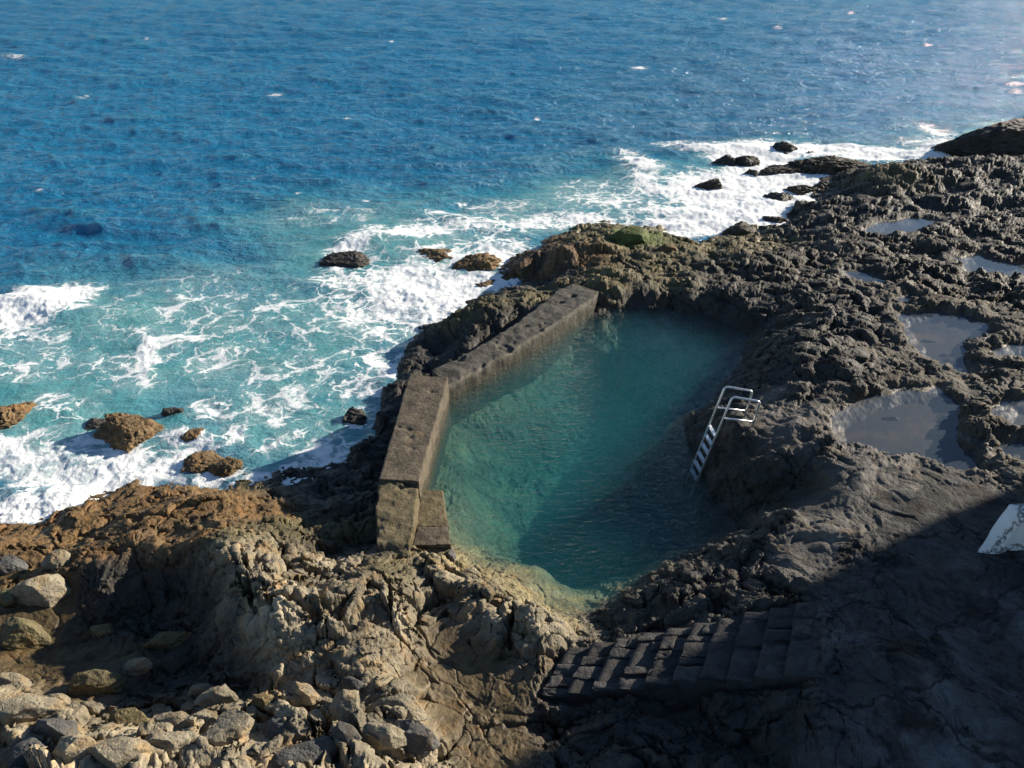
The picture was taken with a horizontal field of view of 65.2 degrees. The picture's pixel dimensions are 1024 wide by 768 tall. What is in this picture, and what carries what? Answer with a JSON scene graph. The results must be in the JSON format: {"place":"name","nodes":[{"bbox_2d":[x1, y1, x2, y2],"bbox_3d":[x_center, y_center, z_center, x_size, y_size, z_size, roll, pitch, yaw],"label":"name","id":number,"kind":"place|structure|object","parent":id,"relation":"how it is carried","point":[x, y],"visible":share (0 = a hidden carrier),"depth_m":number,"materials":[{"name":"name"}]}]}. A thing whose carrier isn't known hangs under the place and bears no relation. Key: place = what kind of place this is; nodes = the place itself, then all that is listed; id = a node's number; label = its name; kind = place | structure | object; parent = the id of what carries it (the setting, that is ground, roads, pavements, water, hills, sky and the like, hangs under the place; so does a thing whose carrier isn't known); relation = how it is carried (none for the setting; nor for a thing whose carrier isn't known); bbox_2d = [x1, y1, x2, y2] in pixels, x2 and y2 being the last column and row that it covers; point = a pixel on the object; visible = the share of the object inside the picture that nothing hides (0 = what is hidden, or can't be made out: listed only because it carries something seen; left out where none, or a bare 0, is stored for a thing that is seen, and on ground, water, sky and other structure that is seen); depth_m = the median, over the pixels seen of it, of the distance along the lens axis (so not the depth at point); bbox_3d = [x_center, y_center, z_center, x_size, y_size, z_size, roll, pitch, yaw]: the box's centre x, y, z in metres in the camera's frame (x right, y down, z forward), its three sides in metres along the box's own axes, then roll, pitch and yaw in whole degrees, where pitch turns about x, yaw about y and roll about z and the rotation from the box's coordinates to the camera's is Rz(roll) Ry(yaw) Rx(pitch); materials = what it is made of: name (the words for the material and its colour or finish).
{"place":"outdoors","nodes":[
{"label":"outdoors","id":0,"kind":"place"},
{"bbox_2d":[0,154,1023,767],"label":"rocky shore","id":1,"kind":"structure","parent":0,"point":[850,294],"depth_m":17.27,"materials":[{"name":"stone"}]},
{"bbox_2d":[0,588,16,606],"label":"boulder","id":2,"kind":"object","parent":1,"relation":"on","point":[7,599],"visible":0.86,"depth_m":14.82,"materials":[{"name":"grey stone"}]},
{"bbox_2d":[0,554,28,574],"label":"boulder","id":3,"kind":"object","parent":1,"relation":"on","point":[9,563],"visible":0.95,"depth_m":15.63,"materials":[{"name":"grey stone"}]},
{"bbox_2d":[0,672,31,686],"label":"boulder","id":4,"kind":"object","parent":1,"relation":"on","point":[16,679],"visible":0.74,"depth_m":12.82,"materials":[{"name":"beige stone"}]},
{"bbox_2d":[0,617,51,649],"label":"boulder","id":5,"kind":"object","parent":1,"relation":"on","point":[19,633],"visible":0.98,"depth_m":14.11,"materials":[{"name":"beige stone"}]},
{"bbox_2d":[0,735,53,767],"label":"boulder","id":6,"kind":"object","parent":1,"relation":"on","point":[12,756],"visible":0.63,"depth_m":11.05,"materials":[{"name":"grey stone"}]},
{"bbox_2d":[0,692,64,726],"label":"boulder","id":7,"kind":"object","parent":1,"relation":"on","point":[17,707],"visible":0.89,"depth_m":11.68,"materials":[{"name":"grey stone"}]},
{"bbox_2d":[7,574,70,607],"bbox_3d":[-8.870,3.926,15.009,1.116,0.613,0.671,-19,36,-28],"label":"boulder","id":8,"kind":"object","parent":1,"relation":"on","point":[49,590],"visible":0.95,"depth_m":14.89,"materials":[{"name":"beige stone"}]},
{"bbox_2d":[32,718,78,744],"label":"boulder","id":9,"kind":"object","parent":1,"relation":"on","point":[55,729],"visible":0.77,"depth_m":11.31,"materials":[{"name":"grey stone"}]},
{"bbox_2d":[41,549,70,569],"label":"boulder","id":10,"kind":"object","parent":1,"relation":"on","point":[56,559],"visible":0.93,"depth_m":15.57,"materials":[{"name":"beige stone"}]},
{"bbox_2d":[46,693,70,704],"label":"boulder","id":11,"kind":"object","parent":1,"relation":"on","point":[66,699],"visible":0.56,"depth_m":12.41,"materials":[{"name":"beige stone"}]},
{"bbox_2d":[51,734,95,764],"bbox_3d":[-5.963,5.088,11.036,0.970,0.481,0.463,16,35,25],"label":"boulder","id":12,"kind":"object","parent":1,"relation":"on","point":[69,749],"visible":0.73,"depth_m":10.92,"materials":[{"name":"beige stone"}]},
{"bbox_2d":[67,669,125,696],"bbox_3d":[-6.882,4.931,13.196,0.939,0.476,0.533,0,31,0],"label":"boulder","id":13,"kind":"object","parent":1,"relation":"on","point":[90,683],"visible":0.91,"depth_m":13.03,"materials":[{"name":"brown stone"}]},
{"bbox_2d":[90,623,113,637],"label":"boulder","id":14,"kind":"object","parent":1,"relation":"on","point":[100,630],"visible":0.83,"depth_m":14.38,"materials":[{"name":"grey stone"}]},
{"bbox_2d":[88,736,164,767],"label":"boulder","id":15,"kind":"object","parent":1,"relation":"on","point":[120,752],"visible":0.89,"depth_m":10.81,"materials":[{"name":"beige stone"}]},
{"bbox_2d":[107,707,149,725],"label":"boulder","id":16,"kind":"object","parent":1,"relation":"on","point":[134,716],"visible":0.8,"depth_m":11.97,"materials":[{"name":"brown stone"}]},
{"bbox_2d":[122,657,152,675],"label":"boulder","id":17,"kind":"object","parent":1,"relation":"on","point":[138,666],"visible":1,"depth_m":13.60,"materials":[{"name":"grey stone"}]},
{"bbox_2d":[142,631,192,650],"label":"boulder","id":18,"kind":"object","parent":1,"relation":"on","point":[167,640],"visible":1,"depth_m":14.19,"materials":[{"name":"grey stone"}]},
{"bbox_2d":[154,711,189,727],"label":"boulder","id":19,"kind":"object","parent":1,"relation":"on","point":[176,719],"visible":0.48,"depth_m":11.89,"materials":[{"name":"grey stone"}]},
{"bbox_2d":[144,731,199,759],"bbox_3d":[-4.863,5.059,11.232,0.892,0.395,0.472,0,31,0],"label":"boulder","id":20,"kind":"object","parent":1,"relation":"on","point":[173,744],"visible":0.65,"depth_m":11.14,"materials":[{"name":"grey stone"}]},
{"bbox_2d":[178,709,218,733],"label":"boulder","id":21,"kind":"object","parent":1,"relation":"on","point":[209,717],"visible":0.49,"depth_m":11.76,"materials":[{"name":"grey stone"}]},
{"bbox_2d":[187,683,213,696],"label":"boulder","id":22,"kind":"object","parent":1,"relation":"on","point":[196,690],"visible":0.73,"depth_m":12.83,"materials":[{"name":"grey stone"}]},
{"bbox_2d":[194,684,238,707],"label":"boulder","id":23,"kind":"object","parent":1,"relation":"on","point":[221,694],"visible":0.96,"depth_m":12.19,"materials":[{"name":"grey stone"}]},
{"bbox_2d":[204,709,257,745],"bbox_3d":[-4.040,4.972,11.447,0.616,0.410,0.551,8,32,13],"label":"boulder","id":24,"kind":"object","parent":1,"relation":"on","point":[230,726],"visible":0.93,"depth_m":11.35,"materials":[{"name":"grey stone"}]},
{"bbox_2d":[249,742,271,765],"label":"boulder","id":25,"kind":"object","parent":1,"relation":"on","point":[261,748],"visible":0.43,"depth_m":11.15,"materials":[{"name":"grey stone"}]},
{"bbox_2d":[252,694,275,710],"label":"boulder","id":26,"kind":"object","parent":1,"relation":"on","point":[260,701],"visible":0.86,"depth_m":12.07,"materials":[{"name":"brown stone"}]},
{"bbox_2d":[263,716,288,739],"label":"boulder","id":27,"kind":"object","parent":1,"relation":"on","point":[274,726],"visible":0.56,"depth_m":11.46,"materials":[{"name":"grey stone"}]},
{"bbox_2d":[271,736,337,767],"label":"boulder","id":28,"kind":"object","parent":1,"relation":"on","point":[313,750],"visible":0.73,"depth_m":11.07,"materials":[{"name":"grey stone"}]},
{"bbox_2d":[291,681,322,705],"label":"boulder","id":29,"kind":"object","parent":1,"relation":"on","point":[308,694],"visible":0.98,"depth_m":12.05,"materials":[{"name":"beige stone"}]},
{"bbox_2d":[308,709,327,730],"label":"boulder","id":30,"kind":"object","parent":1,"relation":"on","point":[317,713],"visible":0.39,"depth_m":11.81,"materials":[{"name":"grey stone"}]},
{"bbox_2d":[334,762,342,767],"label":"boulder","id":31,"kind":"object","parent":1,"relation":"on","point":[337,765],"visible":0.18,"depth_m":11.03,"materials":[{"name":"black stone"}]},
{"bbox_2d":[328,689,359,727],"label":"boulder","id":32,"kind":"object","parent":1,"relation":"on","point":[344,705],"visible":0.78,"depth_m":11.75,"materials":[{"name":"grey stone"}]},
{"bbox_2d":[329,721,361,746],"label":"boulder","id":33,"kind":"object","parent":1,"relation":"on","point":[345,732],"visible":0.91,"depth_m":11.23,"materials":[{"name":"grey stone"}]},
{"bbox_2d":[340,676,364,693],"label":"boulder","id":34,"kind":"object","parent":1,"relation":"on","point":[350,683],"visible":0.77,"depth_m":12.38,"materials":[{"name":"grey stone"}]},
{"bbox_2d":[370,691,376,703],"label":"boulder","id":35,"kind":"object","parent":1,"relation":"on","point":[372,699],"visible":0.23,"depth_m":12.26,"materials":[{"name":"grey stone"}]},
{"bbox_2d":[366,720,408,750],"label":"boulder","id":36,"kind":"object","parent":1,"relation":"on","point":[389,736],"visible":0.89,"depth_m":11.34,"materials":[{"name":"grey stone"}]},
{"bbox_2d":[365,693,427,721],"bbox_3d":[-1.745,4.874,12.035,0.980,0.326,0.498,0,31,0],"label":"boulder","id":37,"kind":"object","parent":1,"relation":"on","point":[414,707],"visible":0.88,"depth_m":11.98,"materials":[{"name":"grey stone"}]},
{"bbox_2d":[375,374,451,558],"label":"concrete seawall","id":38,"kind":"object","parent":1,"relation":"on","point":[410,470],"visible":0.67,"depth_m":17.88,"materials":[{"name":"beige concrete"}]},
{"bbox_2d":[391,719,439,754],"bbox_3d":[-1.434,5.121,11.598,0.777,0.384,0.386,9,32,14],"label":"boulder","id":39,"kind":"object","parent":1,"relation":"on","point":[421,738],"visible":0.77,"depth_m":11.49,"materials":[{"name":"grey stone"}]},
{"bbox_2d":[413,489,452,560],"bbox_3d":[-1.677,3.254,16.812,1.092,1.172,2.419,0,31,0],"label":"concrete step","id":40,"kind":"object","parent":1,"relation":"on","point":[432,533],"visible":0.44,"depth_m":16.60,"materials":[{"name":"grey concrete"}]},
{"bbox_2d":[446,548,456,562],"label":"boulder","id":41,"kind":"object","parent":1,"relation":"on","point":[451,554],"visible":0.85,"depth_m":15.71,"materials":[{"name":"grey stone"}]},
{"bbox_2d":[462,567,479,574],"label":"boulder","id":42,"kind":"object","parent":1,"relation":"on","point":[473,570],"visible":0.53,"depth_m":15.43,"materials":[{"name":"beige stone"}]},
{"bbox_2d":[432,284,598,425],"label":"concrete seawall","id":43,"kind":"object","parent":1,"relation":"on","point":[559,313],"visible":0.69,"depth_m":23.05,"materials":[{"name":"grey concrete"}]},
{"bbox_2d":[607,226,650,245],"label":"rock","id":44,"kind":"object","parent":1,"relation":"on","point":[625,235],"visible":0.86,"depth_m":30.25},
{"bbox_2d":[656,243,678,251],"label":"rock","id":45,"kind":"object","parent":1,"relation":"on","point":[668,247],"visible":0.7,"depth_m":29.37,"materials":[{"name":"brown stone"}]},
{"bbox_2d":[541,602,836,706],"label":"stone staircase","id":46,"kind":"structure","parent":1,"relation":"on","point":[772,648],"depth_m":12.59,"materials":[{"name":"grey stone"}]},
{"bbox_2d":[684,386,760,495],"bbox_3d":[4.753,1.278,18.353,1.498,2.430,0.752,-8,32,-13],"label":"pool ladder","id":47,"kind":"object","parent":1,"relation":"on","point":[705,449],"visible":0.96,"depth_m":18.23,"materials":[{"name":"silver metal"}]},
{"bbox_2d":[878,449,890,454],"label":"stone","id":48,"kind":"object","parent":1,"relation":"on","point":[883,452],"visible":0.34,"depth_m":17.12,"materials":[{"name":"grey stone"}]},
{"bbox_2d":[881,416,899,420],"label":"stone","id":49,"kind":"object","parent":1,"relation":"on","point":[892,418],"visible":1,"depth_m":18.46,"materials":[{"name":"grey stone"}]},
{"bbox_2d":[921,339,937,342],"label":"stone","id":50,"kind":"object","parent":1,"relation":"on","point":[929,340],"visible":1,"depth_m":22.04,"materials":[{"name":"grey stone"}]},
{"bbox_2d":[0,0,1023,524],"bbox_3d":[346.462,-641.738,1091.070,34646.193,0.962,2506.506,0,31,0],"label":"sea","id":51,"kind":"structure","parent":0,"point":[192,192],"depth_m":43.70,"materials":[{"name":"blue liquid"}]},
{"bbox_2d":[0,401,37,429],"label":"sea rock","id":52,"kind":"object","parent":51,"relation":"in","point":[11,415],"visible":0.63,"depth_m":21.58,"materials":[{"name":"brown stone"}]},
{"bbox_2d":[84,418,105,430],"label":"sea rock","id":53,"kind":"object","parent":51,"relation":"in","point":[92,423],"visible":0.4,"depth_m":21.39,"materials":[{"name":"grey stone"}]},
{"bbox_2d":[93,412,163,452],"bbox_3d":[-10.105,1.318,21.187,1.805,1.076,1.605,17,35,26],"label":"sea rock","id":54,"kind":"object","parent":51,"relation":"in","point":[126,432],"visible":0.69,"depth_m":20.82,"materials":[{"name":"brown stone"}]},
{"bbox_2d":[161,407,183,416],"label":"sea rock","id":55,"kind":"object","parent":51,"relation":"in","point":[167,412],"visible":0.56,"depth_m":21.85,"materials":[{"name":"grey stone"}]},
{"bbox_2d":[180,427,203,441],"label":"sea rock","id":56,"kind":"object","parent":51,"relation":"in","point":[190,434],"visible":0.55,"depth_m":20.90,"materials":[{"name":"brown stone"}]},
{"bbox_2d":[181,450,223,473],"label":"sea rock","id":57,"kind":"object","parent":51,"relation":"in","point":[200,462],"visible":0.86,"depth_m":20.04,"materials":[{"name":"brown stone"}]},
{"bbox_2d":[207,456,242,476],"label":"sea rock","id":58,"kind":"object","parent":51,"relation":"in","point":[229,466],"visible":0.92,"depth_m":19.83,"materials":[{"name":"brown stone"}]},
{"bbox_2d":[318,250,369,267],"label":"sea rock","id":59,"kind":"object","parent":51,"relation":"in","point":[352,259],"visible":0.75,"depth_m":31.05,"materials":[{"name":"grey stone"}]},
{"bbox_2d":[342,406,366,424],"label":"sea rock","id":60,"kind":"object","parent":51,"relation":"in","point":[353,415],"visible":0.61,"depth_m":21.53,"materials":[{"name":"stone"}]},
{"bbox_2d":[350,442,375,453],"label":"sea rock","id":61,"kind":"object","parent":51,"relation":"in","point":[361,447],"visible":0.34,"depth_m":20.02,"materials":[{"name":"black stone"}]},
{"bbox_2d":[374,411,392,431],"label":"sea rock","id":62,"kind":"object","parent":51,"relation":"in","point":[382,418],"visible":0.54,"depth_m":21.10,"materials":[{"name":"black stone"}]},
{"bbox_2d":[418,248,452,262],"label":"sea rock","id":63,"kind":"object","parent":51,"relation":"in","point":[439,254],"visible":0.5,"depth_m":31.62,"materials":[{"name":"brown stone"}]},
{"bbox_2d":[451,252,502,271],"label":"sea rock","id":64,"kind":"object","parent":51,"relation":"in","point":[486,261],"visible":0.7,"depth_m":30.62,"materials":[{"name":"brown stone"}]},
{"bbox_2d":[474,279,494,286],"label":"sea rock","id":65,"kind":"object","parent":51,"relation":"in","point":[486,283],"visible":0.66,"depth_m":29.45,"materials":[{"name":"brown stone"}]},
{"bbox_2d":[694,178,722,189],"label":"sea rock","id":66,"kind":"object","parent":51,"relation":"in","point":[711,184],"visible":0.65,"depth_m":39.34,"materials":[{"name":"grey stone"}]},
{"bbox_2d":[712,154,736,165],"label":"sea rock","id":67,"kind":"object","parent":51,"relation":"in","point":[728,160],"visible":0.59,"depth_m":42.76,"materials":[{"name":"grey stone"}]},
{"bbox_2d":[722,221,754,235],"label":"sea rock","id":68,"kind":"object","parent":51,"relation":"in","point":[739,228],"visible":0.6,"depth_m":33.84,"materials":[{"name":"grey stone"}]},
{"bbox_2d":[734,155,759,166],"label":"sea rock","id":69,"kind":"object","parent":51,"relation":"in","point":[747,160],"visible":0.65,"depth_m":42.61,"materials":[{"name":"grey stone"}]},
{"bbox_2d":[743,169,757,176],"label":"sea rock","id":70,"kind":"object","parent":51,"relation":"in","point":[752,172],"visible":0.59,"depth_m":41.28,"materials":[{"name":"grey stone"}]},
{"bbox_2d":[762,216,788,222],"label":"sea rock","id":71,"kind":"object","parent":51,"relation":"in","point":[775,219],"visible":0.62,"depth_m":35.13,"materials":[{"name":"grey stone"}]},
{"bbox_2d":[763,192,793,201],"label":"sea rock","id":72,"kind":"object","parent":51,"relation":"in","point":[783,197],"visible":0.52,"depth_m":37.66,"materials":[{"name":"grey stone"}]},
{"bbox_2d":[758,164,806,175],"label":"sea rock","id":73,"kind":"object","parent":51,"relation":"in","point":[778,169],"visible":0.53,"depth_m":41.38,"materials":[{"name":"grey stone"}]},
{"bbox_2d":[772,141,797,153],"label":"sea rock","id":74,"kind":"object","parent":51,"relation":"in","point":[784,147],"visible":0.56,"depth_m":44.73,"materials":[{"name":"grey stone"}]},
{"bbox_2d":[783,185,815,194],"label":"sea rock","id":75,"kind":"object","parent":51,"relation":"in","point":[801,189],"visible":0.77,"depth_m":38.75,"materials":[{"name":"grey stone"}]},
{"bbox_2d":[793,200,808,215],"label":"sea rock","id":76,"kind":"object","parent":51,"relation":"in","point":[797,203],"visible":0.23,"depth_m":36.55,"materials":[{"name":"grey stone"}]},
{"bbox_2d":[812,180,830,188],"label":"sea rock","id":77,"kind":"object","parent":51,"relation":"in","point":[823,184],"visible":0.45,"depth_m":39.30,"materials":[{"name":"grey stone"}]},
{"bbox_2d":[787,155,871,174],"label":"sea rock","id":78,"kind":"object","parent":51,"relation":"in","point":[829,165],"visible":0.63,"depth_m":41.25,"materials":[{"name":"grey stone"}]},
{"bbox_2d":[931,117,1023,156],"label":"sea rock","id":79,"kind":"object","parent":51,"relation":"in","point":[1002,138],"visible":0.69,"depth_m":42.73,"materials":[{"name":"black stone"}]},
{"bbox_2d":[438,307,750,606],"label":"pool water","id":80,"kind":"structure","parent":0,"point":[479,437],"depth_m":21.37,"materials":[{"name":"teal liquid"}]},
{"bbox_2d":[812,463,1023,767],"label":"pavement","id":81,"kind":"structure","parent":0,"point":[922,641],"depth_m":12.26,"materials":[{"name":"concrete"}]},
{"bbox_2d":[977,503,1023,553],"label":"white parapet","id":82,"kind":"structure","parent":81,"relation":"on","point":[1006,533],"depth_m":13.88,"materials":[{"name":"paint"}]}
]}

